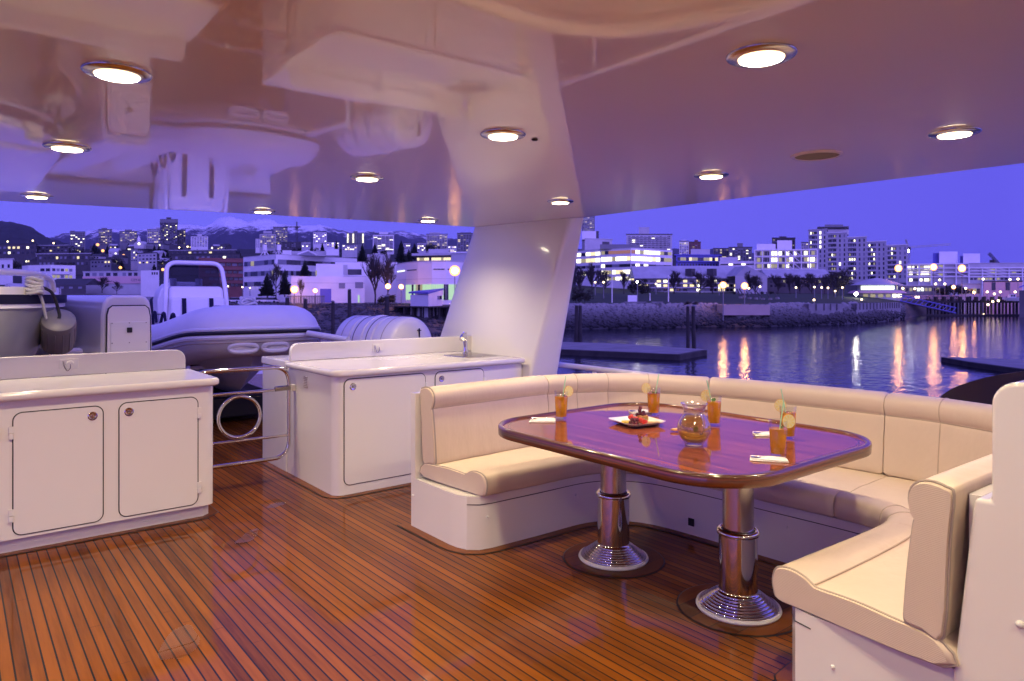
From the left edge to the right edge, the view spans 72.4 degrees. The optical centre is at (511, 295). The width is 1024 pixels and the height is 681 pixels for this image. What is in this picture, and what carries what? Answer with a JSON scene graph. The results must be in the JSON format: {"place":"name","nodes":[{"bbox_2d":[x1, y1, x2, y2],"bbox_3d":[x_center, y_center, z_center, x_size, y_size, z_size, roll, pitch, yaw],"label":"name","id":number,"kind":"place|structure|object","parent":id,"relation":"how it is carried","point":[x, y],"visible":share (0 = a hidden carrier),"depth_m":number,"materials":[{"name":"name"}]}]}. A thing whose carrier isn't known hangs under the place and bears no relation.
{"place":"outdoors","nodes":[
{"label":"outdoors","id":0,"kind":"place"},
{"bbox_2d":[0,221,69,244],"bbox_3d":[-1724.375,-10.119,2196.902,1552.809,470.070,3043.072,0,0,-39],"label":"dark hill","id":1,"kind":"structure","parent":0,"point":[13,233],"depth_m":1642.81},
{"bbox_2d":[86,293,395,302],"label":"street","id":2,"kind":"structure","parent":0,"point":[148,298],"depth_m":294.78,"materials":[{"name":"asphalt"}]},
{"bbox_2d":[55,278,101,294],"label":"gabled shed","id":3,"kind":"structure","parent":2,"relation":"on","point":[72,286],"depth_m":283.73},
{"bbox_2d":[82,271,140,294],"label":"retail row","id":4,"kind":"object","parent":2,"relation":"on","point":[130,281],"visible":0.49,"depth_m":296.23,"materials":[{"name":"grey"}]},
{"bbox_2d":[141,270,158,296],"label":"retail row","id":5,"kind":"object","parent":2,"relation":"on","point":[149,282],"visible":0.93,"depth_m":285.05,"materials":[{"name":"grey"}]},
{"bbox_2d":[258,273,275,297],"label":"conifer tree","id":6,"kind":"object","parent":2,"relation":"on","point":[267,289],"visible":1,"depth_m":195.37,"materials":[{"name":"green plant"}]},
{"bbox_2d":[276,269,290,296],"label":"conifer tree","id":7,"kind":"object","parent":2,"relation":"on","point":[284,287],"visible":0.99,"depth_m":189.44,"materials":[{"name":"green plant"}]},
{"bbox_2d":[243,245,356,303],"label":"office building","id":8,"kind":"structure","parent":2,"relation":"on","point":[256,269],"depth_m":221.86,"materials":[{"name":"grey"}]},
{"bbox_2d":[291,276,364,303],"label":"white warehouse","id":9,"kind":"structure","parent":2,"relation":"on","point":[331,288],"depth_m":185.32,"materials":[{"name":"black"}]},
{"bbox_2d":[315,264,342,276],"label":"white warehouse","id":10,"kind":"structure","parent":2,"relation":"on","point":[336,270],"depth_m":190.99,"materials":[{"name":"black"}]},
{"bbox_2d":[335,261,396,303],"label":"white warehouse","id":11,"kind":"structure","parent":2,"relation":"on","point":[352,269],"depth_m":198.13,"materials":[{"name":"grey"}]},
{"bbox_2d":[0,374,792,680],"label":"deck","id":12,"kind":"structure","parent":0,"point":[264,571],"depth_m":3.35,"materials":[{"name":"brown wood"}]},
{"bbox_2d":[0,268,66,379],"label":"moored dinghy","id":13,"kind":"object","parent":12,"relation":"on","point":[21,313],"visible":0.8,"depth_m":5.38,"materials":[{"name":"white"}]},
{"bbox_2d":[24,276,76,354],"bbox_3d":[-3.698,0.170,5.664,0.294,0.643,0.571,0,0,-20],"label":"fender","id":14,"kind":"object","parent":13,"relation":"hanging from","point":[58,330],"visible":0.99,"depth_m":5.63,"materials":[{"name":"plastic"}]},
{"bbox_2d":[39,295,151,377],"bbox_3d":[-4.121,0.734,6.871,2.002,1.472,0.429,0,0,42],"label":"crane housing","id":15,"kind":"object","parent":12,"relation":"on","point":[113,323],"visible":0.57,"depth_m":6.26,"materials":[{"name":"grey"}]},
{"bbox_2d":[107,306,149,373],"bbox_3d":[-3.414,0.782,6.230,0.361,1.375,0.025,0,0,-39],"label":"door panel","id":16,"kind":"structure","parent":15,"relation":"in","point":[115,313],"depth_m":6.21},
{"bbox_2d":[0,350,218,553],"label":"galley cabinet","id":17,"kind":"object","parent":12,"relation":"on","point":[97,452],"visible":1,"depth_m":4.30,"materials":[{"name":"grey"}]},
{"bbox_2d":[199,366,295,469],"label":"steel gate","id":18,"kind":"structure","parent":17,"relation":"attached to","point":[289,387],"depth_m":5.47,"materials":[{"name":"silver"}]},
{"bbox_2d":[213,383,262,418],"bbox_3d":[-4.142,1.320,9.365,1.024,0.300,3.245,0,0,-36],"label":"tender cradle","id":19,"kind":"object","parent":12,"relation":"on","point":[239,407],"visible":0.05,"depth_m":8.13,"materials":[{"name":"metal"}]},
{"bbox_2d":[149,260,321,391],"bbox_3d":[-4.211,0.484,9.598,2.205,1.971,5.741,0,0,-36],"label":"inflatable tender","id":20,"kind":"object","parent":19,"relation":"on","point":[199,321],"visible":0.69,"depth_m":7.49,"materials":[{"name":"rubber"}]},
{"bbox_2d":[306,330,350,340],"bbox_3d":[-1.957,0.925,7.469,0.586,1.090,0.070,0,0,27],"label":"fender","id":21,"kind":"object","parent":12,"relation":"on","point":[325,336],"visible":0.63,"depth_m":7.44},
{"bbox_2d":[335,315,430,354],"bbox_3d":[-1.425,0.843,7.696,1.049,1.254,0.657,0,0,39],"label":"life raft canister","id":22,"kind":"object","parent":12,"relation":"on","point":[361,327],"visible":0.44,"depth_m":7.44,"materials":[{"name":"plastic"}]},
{"bbox_2d":[261,332,524,495],"bbox_3d":[-1.036,0.906,6.225,1.880,1.128,1.565,0,0,-39],"label":"galley cabinet","id":23,"kind":"object","parent":12,"relation":"on","point":[350,417],"visible":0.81,"depth_m":5.45,"materials":[{"name":"grey"}]},
{"bbox_2d":[439,218,582,376],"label":"slanted pillar","id":24,"kind":"structure","parent":12,"relation":"on","point":[512,293],"depth_m":6.39,"materials":[{"name":"paint"}]},
{"bbox_2d":[558,362,657,373],"bbox_3d":[1.537,1.050,5.328,0.077,0.841,4.004,0,0,-40],"label":"guard rail","id":25,"kind":"object","parent":12,"relation":"on","point":[594,369],"visible":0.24,"depth_m":6.25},
{"bbox_2d":[498,402,871,625],"bbox_3d":[0.846,1.085,3.677,1.389,0.762,1.649,0,0,-39],"label":"dining table","id":26,"kind":"object","parent":12,"relation":"on","point":[720,457],"visible":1,"depth_m":3.29,"materials":[{"name":"brown wood"}]},
{"bbox_2d":[554,376,572,417],"bbox_3d":[0.294,0.591,4.062,0.105,0.248,0.081,0,0,-39],"label":"iced tea glass","id":27,"kind":"object","parent":26,"relation":"on","point":[561,405],"visible":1,"depth_m":4.03,"materials":[{"name":"orange"}]},
{"bbox_2d":[609,415,664,426],"bbox_3d":[0.692,0.701,3.878,0.248,0.027,0.248,0,0,-26],"label":"fruit plate","id":28,"kind":"object","parent":26,"relation":"on","point":[617,419],"visible":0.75,"depth_m":3.87,"materials":[{"name":"white"}]},
{"bbox_2d":[641,374,659,412],"bbox_3d":[0.840,0.591,4.193,0.090,0.248,0.096,0,0,-39],"label":"iced tea glass","id":29,"kind":"object","parent":26,"relation":"on","point":[653,401],"visible":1,"depth_m":4.17,"materials":[{"name":"orange"}]},
{"bbox_2d":[677,402,710,446],"bbox_3d":[0.878,0.613,3.339,0.158,0.202,0.182,0,0,-39],"label":"pitcher","id":30,"kind":"object","parent":26,"relation":"on","point":[692,428],"visible":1,"depth_m":3.30,"materials":[{"name":"clear glass"}]},
{"bbox_2d":[701,380,721,422],"bbox_3d":[1.105,0.591,3.863,0.081,0.248,0.104,0,0,-39],"label":"iced tea glass","id":31,"kind":"object","parent":26,"relation":"on","point":[714,408],"visible":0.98,"depth_m":3.83,"materials":[{"name":"orange"}]},
{"bbox_2d":[750,455,788,462],"bbox_3d":[1.115,0.710,3.039,0.160,0.010,0.085,0,0,17],"label":"napkin","id":32,"kind":"object","parent":26,"relation":"on","point":[774,459],"visible":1,"depth_m":3.02,"materials":[{"name":"fabric"}]},
{"bbox_2d":[768,401,794,453],"bbox_3d":[1.188,0.591,3.101,0.085,0.248,0.099,0,0,-39],"label":"iced tea glass","id":33,"kind":"object","parent":26,"relation":"on","point":[777,442],"visible":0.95,"depth_m":3.09,"materials":[{"name":"orange"}]},
{"bbox_2d":[775,389,796,435],"bbox_3d":[1.371,0.591,3.500,0.098,0.248,0.081,0,0,11],"label":"iced tea glass","id":34,"kind":"object","parent":26,"relation":"on","point":[778,407],"visible":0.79,"depth_m":3.49,"materials":[{"name":"orange"}]},
{"bbox_2d":[411,373,991,680],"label":"sofa","id":35,"kind":"object","parent":12,"relation":"on","point":[869,577],"visible":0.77,"depth_m":3.96,"materials":[{"name":"beige leather"}]},
{"bbox_2d":[930,371,1023,404],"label":"wing screen","id":36,"kind":"object","parent":12,"relation":"on","point":[984,390],"visible":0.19,"depth_m":4.30,"materials":[{"name":"black"}]},
{"bbox_2d":[953,380,1023,680],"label":"coaming","id":37,"kind":"object","parent":12,"relation":"on","point":[990,646],"visible":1,"depth_m":2.04,"materials":[{"name":"white plastic"}]},
{"bbox_2d":[0,249,905,290],"bbox_3d":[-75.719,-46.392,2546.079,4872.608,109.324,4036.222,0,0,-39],"label":"hillside","id":38,"kind":"structure","parent":0,"point":[252,252],"depth_m":575.44,"materials":[{"name":"plant"}]},
{"bbox_2d":[0,258,14,284],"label":"apartment house","id":39,"kind":"structure","parent":38,"relation":"on","point":[7,263],"depth_m":345.85,"materials":[{"name":"grey"}]},
{"bbox_2d":[0,243,36,264],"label":"townhouse row","id":40,"kind":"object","parent":38,"relation":"on","point":[18,252],"visible":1,"depth_m":536.37,"materials":[{"name":"grey"}]},
{"bbox_2d":[22,265,75,286],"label":"apartment house","id":41,"kind":"structure","parent":38,"relation":"on","point":[61,271],"depth_m":328.10,"materials":[{"name":"grey"}]},
{"bbox_2d":[36,245,69,252],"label":"townhouse row","id":42,"kind":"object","parent":38,"relation":"on","point":[52,248],"visible":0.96,"depth_m":536.85,"materials":[{"name":"grey"}]},
{"bbox_2d":[35,253,90,273],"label":"townhouse row","id":43,"kind":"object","parent":38,"relation":"on","point":[81,261],"visible":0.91,"depth_m":426.43,"materials":[{"name":"grey"}]},
{"bbox_2d":[70,231,84,249],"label":"tower block","id":44,"kind":"structure","parent":38,"relation":"on","point":[77,238],"depth_m":900.00,"materials":[{"name":"grey"}]},
{"bbox_2d":[89,258,111,270],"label":"townhouse row","id":45,"kind":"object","parent":38,"relation":"on","point":[100,264],"visible":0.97,"depth_m":407.06,"materials":[{"name":"grey"}]},
{"bbox_2d":[98,228,111,249],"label":"tower block","id":46,"kind":"structure","parent":38,"relation":"on","point":[104,237],"depth_m":930.00,"materials":[{"name":"grey"}]},
{"bbox_2d":[119,230,136,249],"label":"tower block","id":47,"kind":"structure","parent":38,"relation":"on","point":[128,236],"depth_m":930.00,"materials":[{"name":"black"}]},
{"bbox_2d":[136,252,157,270],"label":"townhouse row","id":48,"kind":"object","parent":38,"relation":"on","point":[147,260],"visible":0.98,"depth_m":446.89,"materials":[{"name":"black"}]},
{"bbox_2d":[134,236,168,249],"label":"church","id":49,"kind":"structure","parent":38,"relation":"on","point":[138,244],"depth_m":783.74,"materials":[{"name":"white"}]},
{"bbox_2d":[147,228,159,242],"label":"tower block","id":50,"kind":"structure","parent":38,"relation":"on","point":[153,235],"depth_m":900.00,"materials":[{"name":"grey"}]},
{"bbox_2d":[160,217,177,250],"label":"tower block","id":51,"kind":"structure","parent":38,"relation":"on","point":[169,231],"depth_m":880.00,"materials":[{"name":"grey"}]},
{"bbox_2d":[191,234,207,249],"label":"tower block","id":52,"kind":"structure","parent":38,"relation":"on","point":[199,241],"depth_m":870.00,"materials":[{"name":"grey"}]},
{"bbox_2d":[169,249,236,260],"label":"townhouse row","id":53,"kind":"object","parent":38,"relation":"on","point":[200,251],"visible":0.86,"depth_m":497.21,"materials":[{"name":"grey"}]},
{"bbox_2d":[171,253,240,265],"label":"townhouse row","id":54,"kind":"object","parent":38,"relation":"on","point":[190,257],"visible":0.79,"depth_m":417.55,"materials":[{"name":"grey"}]},
{"bbox_2d":[198,258,242,297],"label":"terraced block","id":55,"kind":"structure","parent":38,"relation":"on","point":[233,268],"depth_m":265.97,"materials":[{"name":"brown"}]},
{"bbox_2d":[259,231,275,252],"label":"tower block","id":56,"kind":"structure","parent":38,"relation":"on","point":[268,238],"depth_m":800.00,"materials":[{"name":"grey"}]},
{"bbox_2d":[273,227,287,251],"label":"tower block","id":57,"kind":"structure","parent":38,"relation":"on","point":[281,234],"depth_m":830.00,"materials":[{"name":"black"}]},
{"bbox_2d":[313,232,326,250],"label":"tower block","id":58,"kind":"structure","parent":38,"relation":"on","point":[319,238],"depth_m":800.00,"materials":[{"name":"grey"}]},
{"bbox_2d":[342,244,356,256],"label":"block","id":59,"kind":"structure","parent":38,"relation":"on","point":[349,250],"depth_m":680.00,"materials":[{"name":"grey"}]},
{"bbox_2d":[347,231,363,252],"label":"tower block","id":60,"kind":"structure","parent":38,"relation":"on","point":[356,237],"depth_m":800.00,"materials":[{"name":"grey"}]},
{"bbox_2d":[373,232,393,253],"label":"tower block","id":61,"kind":"structure","parent":38,"relation":"on","point":[382,241],"depth_m":759.88,"materials":[{"name":"grey"}]},
{"bbox_2d":[412,249,450,260],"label":"hilltop pavilion","id":62,"kind":"structure","parent":38,"relation":"on","point":[437,254],"depth_m":298.09,"materials":[{"name":"white"}]},
{"bbox_2d":[426,232,447,252],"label":"tower block","id":63,"kind":"structure","parent":38,"relation":"on","point":[438,239],"depth_m":720.00,"materials":[{"name":"grey"}]},
{"bbox_2d":[457,232,472,251],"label":"tower block","id":64,"kind":"structure","parent":38,"relation":"on","point":[463,240],"depth_m":700.00,"materials":[{"name":"grey"}]},
{"bbox_2d":[582,216,594,249],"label":"tower block","id":65,"kind":"structure","parent":38,"relation":"on","point":[588,223],"depth_m":559.97,"materials":[{"name":"grey"}]},
{"bbox_2d":[582,231,612,249],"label":"blank block","id":66,"kind":"structure","parent":38,"relation":"on","point":[592,240],"depth_m":343.05,"materials":[{"name":"grey"}]},
{"bbox_2d":[576,244,672,288],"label":"office building","id":67,"kind":"structure","parent":38,"relation":"on","point":[618,258],"depth_m":302.60,"materials":[{"name":"white"}]},
{"bbox_2d":[626,227,671,249],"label":"tower block","id":68,"kind":"structure","parent":38,"relation":"on","point":[643,238],"depth_m":419.91,"materials":[{"name":"grey"}]},
{"bbox_2d":[674,249,721,265],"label":"office building","id":69,"kind":"structure","parent":38,"relation":"on","point":[699,257],"depth_m":332.07,"materials":[{"name":"grey"}]},
{"bbox_2d":[719,257,753,268],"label":"office building","id":70,"kind":"structure","parent":38,"relation":"on","point":[728,261],"depth_m":320.67,"materials":[{"name":"grey"}]},
{"bbox_2d":[729,243,751,260],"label":"tower block","id":71,"kind":"structure","parent":38,"relation":"on","point":[740,252],"depth_m":520.00,"materials":[{"name":"grey"}]},
{"bbox_2d":[754,240,817,271],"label":"building","id":72,"kind":"structure","parent":38,"relation":"on","point":[784,255],"depth_m":315.06,"materials":[{"name":"grey"}]},
{"bbox_2d":[808,225,907,283],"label":"stepped apartments","id":73,"kind":"structure","parent":38,"relation":"on","point":[836,247],"depth_m":405.13,"materials":[{"name":"grey"}]},
{"bbox_2d":[50,216,905,283],"bbox_3d":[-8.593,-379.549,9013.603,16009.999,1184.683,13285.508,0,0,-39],"label":"mountains","id":74,"kind":"structure","parent":0,"point":[235,233],"depth_m":7986.51,"materials":[{"name":"stone"}]},
{"bbox_2d":[0,0,1023,226],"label":"ceiling","id":75,"kind":"structure","parent":0,"point":[303,108],"depth_m":2.43,"materials":[{"name":"paint"}]},
{"bbox_2d":[42,142,91,152],"bbox_3d":[-1.999,-0.660,3.147,0.189,0.020,0.189,0,0,-39],"label":"downlight","id":76,"kind":"object","parent":75,"relation":"attached to","point":[60,146],"visible":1,"depth_m":3.11,"materials":[{"name":"silver"}]},
{"bbox_2d":[80,61,152,83],"bbox_3d":[-1.182,-0.660,2.096,0.189,0.020,0.189,0,0,-39],"label":"downlight","id":77,"kind":"object","parent":75,"relation":"attached to","point":[103,70],"visible":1,"depth_m":2.06,"materials":[{"name":"silver"}]},
{"bbox_2d":[350,174,383,181],"bbox_3d":[-0.821,-0.660,3.968,0.189,0.020,0.189,0,0,-39],"label":"downlight","id":78,"kind":"object","parent":75,"relation":"attached to","point":[368,178],"visible":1,"depth_m":3.92,"materials":[{"name":"silver"}]},
{"bbox_2d":[480,128,525,140],"bbox_3d":[-0.037,-0.660,2.902,0.189,0.020,0.189,0,0,-39],"label":"downlight","id":79,"kind":"object","parent":75,"relation":"attached to","point":[508,135],"visible":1,"depth_m":2.86,"materials":[{"name":"silver"}]},
{"bbox_2d":[694,172,728,178],"bbox_3d":[1.105,-0.660,3.883,0.189,0.020,0.189,0,0,-39],"label":"downlight","id":80,"kind":"object","parent":75,"relation":"attached to","point":[712,175],"visible":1,"depth_m":3.84,"materials":[{"name":"silver"}]},
{"bbox_2d":[726,42,797,67],"bbox_3d":[0.692,-0.660,1.945,0.189,0.020,0.189,0,0,-39],"label":"downlight","id":81,"kind":"object","parent":75,"relation":"attached to","point":[773,53],"visible":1,"depth_m":1.91,"materials":[{"name":"metal"}]},
{"bbox_2d":[790,150,843,160],"bbox_3d":[1.456,-0.666,3.344,0.236,0.008,0.236,0,0,-39],"label":"ceiling speaker","id":82,"kind":"object","parent":75,"relation":"attached to","point":[816,155],"visible":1,"depth_m":3.33,"materials":[{"name":"paint"}]},
{"bbox_2d":[928,127,981,138],"bbox_3d":[1.815,-0.660,2.871,0.189,0.020,0.189,0,0,-39],"label":"downlight","id":83,"kind":"object","parent":75,"relation":"attached to","point":[959,132],"visible":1,"depth_m":2.83,"materials":[{"name":"silver"}]},
{"bbox_2d":[0,163,1023,263],"label":"sky","id":84,"kind":"structure","parent":0,"point":[980,211],"materials":[{"name":"blue"}]},
{"bbox_2d":[237,300,982,332],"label":"shore bank","id":85,"kind":"structure","parent":0,"point":[912,311],"depth_m":157.14,"materials":[{"name":"stone"}]},
{"bbox_2d":[287,296,324,303],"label":"timber fence","id":86,"kind":"object","parent":85,"relation":"on","point":[307,298],"visible":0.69,"depth_m":174.44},
{"bbox_2d":[229,303,445,332],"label":"shore stones","id":87,"kind":"object","parent":85,"relation":"on","point":[314,308],"visible":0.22,"depth_m":152.57,"materials":[{"name":"stone"}]},
{"bbox_2d":[361,251,384,304],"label":"bare tree","id":88,"kind":"object","parent":85,"relation":"on","point":[373,267],"visible":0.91,"depth_m":171.63,"materials":[{"name":"brown plant"}]},
{"bbox_2d":[378,252,396,294],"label":"bare tree","id":89,"kind":"object","parent":85,"relation":"on","point":[388,269],"visible":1,"depth_m":169.84,"materials":[{"name":"brown plant"}]},
{"bbox_2d":[396,260,463,304],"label":"curved hall","id":90,"kind":"structure","parent":85,"relation":"on","point":[421,275],"depth_m":172.81,"materials":[{"name":"white"}]},
{"bbox_2d":[565,301,905,328],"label":"riprap stones","id":91,"kind":"object","parent":85,"relation":"on","point":[624,314],"visible":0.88,"depth_m":150.23,"materials":[{"name":"stone"}]},
{"bbox_2d":[898,295,955,313],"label":"gangway","id":92,"kind":"object","parent":91,"relation":"on","point":[943,310],"visible":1,"depth_m":206.86,"materials":[{"name":"metal"}]},
{"bbox_2d":[805,304,842,314],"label":"sea wall","id":93,"kind":"structure","parent":85,"relation":"on","point":[824,309],"depth_m":161.77,"materials":[{"name":"concrete"}]},
{"bbox_2d":[851,302,900,313],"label":"sea wall","id":94,"kind":"structure","parent":85,"relation":"on","point":[865,307],"depth_m":178.27,"materials":[{"name":"concrete"}]},
{"bbox_2d":[899,285,948,309],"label":"quay shed","id":95,"kind":"structure","parent":85,"relation":"on","point":[927,290],"depth_m":268.06,"materials":[{"name":"white"}]},
{"bbox_2d":[959,283,980,312],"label":"quay shed","id":96,"kind":"structure","parent":85,"relation":"on","point":[972,287],"depth_m":259.52,"materials":[{"name":"grey"}]},
{"bbox_2d":[320,312,1023,396],"bbox_3d":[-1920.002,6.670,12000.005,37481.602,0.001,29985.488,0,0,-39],"label":"water","id":97,"kind":"structure","parent":0,"point":[903,356],"depth_m":83.14,"materials":[{"name":"blue liquid"}]},
{"bbox_2d":[394,305,449,319],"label":"timber wharf","id":98,"kind":"structure","parent":97,"relation":"on","point":[406,310],"depth_m":145.85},
{"bbox_2d":[409,288,443,317],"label":"boat hut","id":99,"kind":"object","parent":98,"relation":"on","point":[431,297],"visible":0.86,"depth_m":147.57,"materials":[{"name":"grey"}]},
{"bbox_2d":[560,342,706,359],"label":"floating dock","id":100,"kind":"object","parent":97,"relation":"on","point":[621,350],"visible":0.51,"depth_m":76.97,"materials":[{"name":"concrete"}]},
{"bbox_2d":[900,296,1018,313],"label":"pier","id":101,"kind":"structure","parent":97,"relation":"on","point":[960,300],"depth_m":227.16,"materials":[{"name":"wood"}]},
{"bbox_2d":[941,357,1023,372],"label":"floating dock","id":102,"kind":"object","parent":97,"relation":"on","point":[1007,365],"visible":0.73,"depth_m":64.20,"materials":[{"name":"concrete"}]},
{"bbox_2d":[984,281,1022,313],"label":"pink building","id":103,"kind":"structure","parent":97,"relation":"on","point":[1006,288],"depth_m":250.14,"materials":[{"name":"grey"}]},
{"bbox_2d":[722,305,769,314],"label":"path","id":104,"kind":"structure","parent":0,"point":[746,309],"depth_m":151.25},
{"bbox_2d":[569,288,981,303],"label":"lawn","id":105,"kind":"structure","parent":0,"point":[619,296],"depth_m":188.46,"materials":[{"name":"green plant"}]},
{"bbox_2d":[586,262,606,293],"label":"bare tree","id":106,"kind":"object","parent":105,"relation":"on","point":[591,270],"visible":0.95,"depth_m":200.14,"materials":[{"name":"brown plant"}]},
{"bbox_2d":[629,266,738,291],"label":"gabled terrace","id":107,"kind":"structure","parent":105,"relation":"on","point":[653,275],"depth_m":283.44,"materials":[{"name":"grey"}]},
{"bbox_2d":[727,266,766,293],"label":"gabled terrace","id":108,"kind":"structure","parent":105,"relation":"on","point":[739,273],"depth_m":270.70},
{"bbox_2d":[760,269,832,293],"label":"gabled terrace","id":109,"kind":"structure","parent":105,"relation":"on","point":[771,285],"depth_m":275.19,"materials":[{"name":"grey"}]},
{"bbox_2d":[848,278,905,300],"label":"shore pavilion","id":110,"kind":"structure","parent":105,"relation":"on","point":[880,288],"depth_m":209.86,"materials":[{"name":"white"}]},
{"bbox_2d":[906,252,1023,296],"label":"truss building","id":111,"kind":"structure","parent":105,"relation":"on","point":[947,271],"depth_m":323.85,"materials":[{"name":"white"}]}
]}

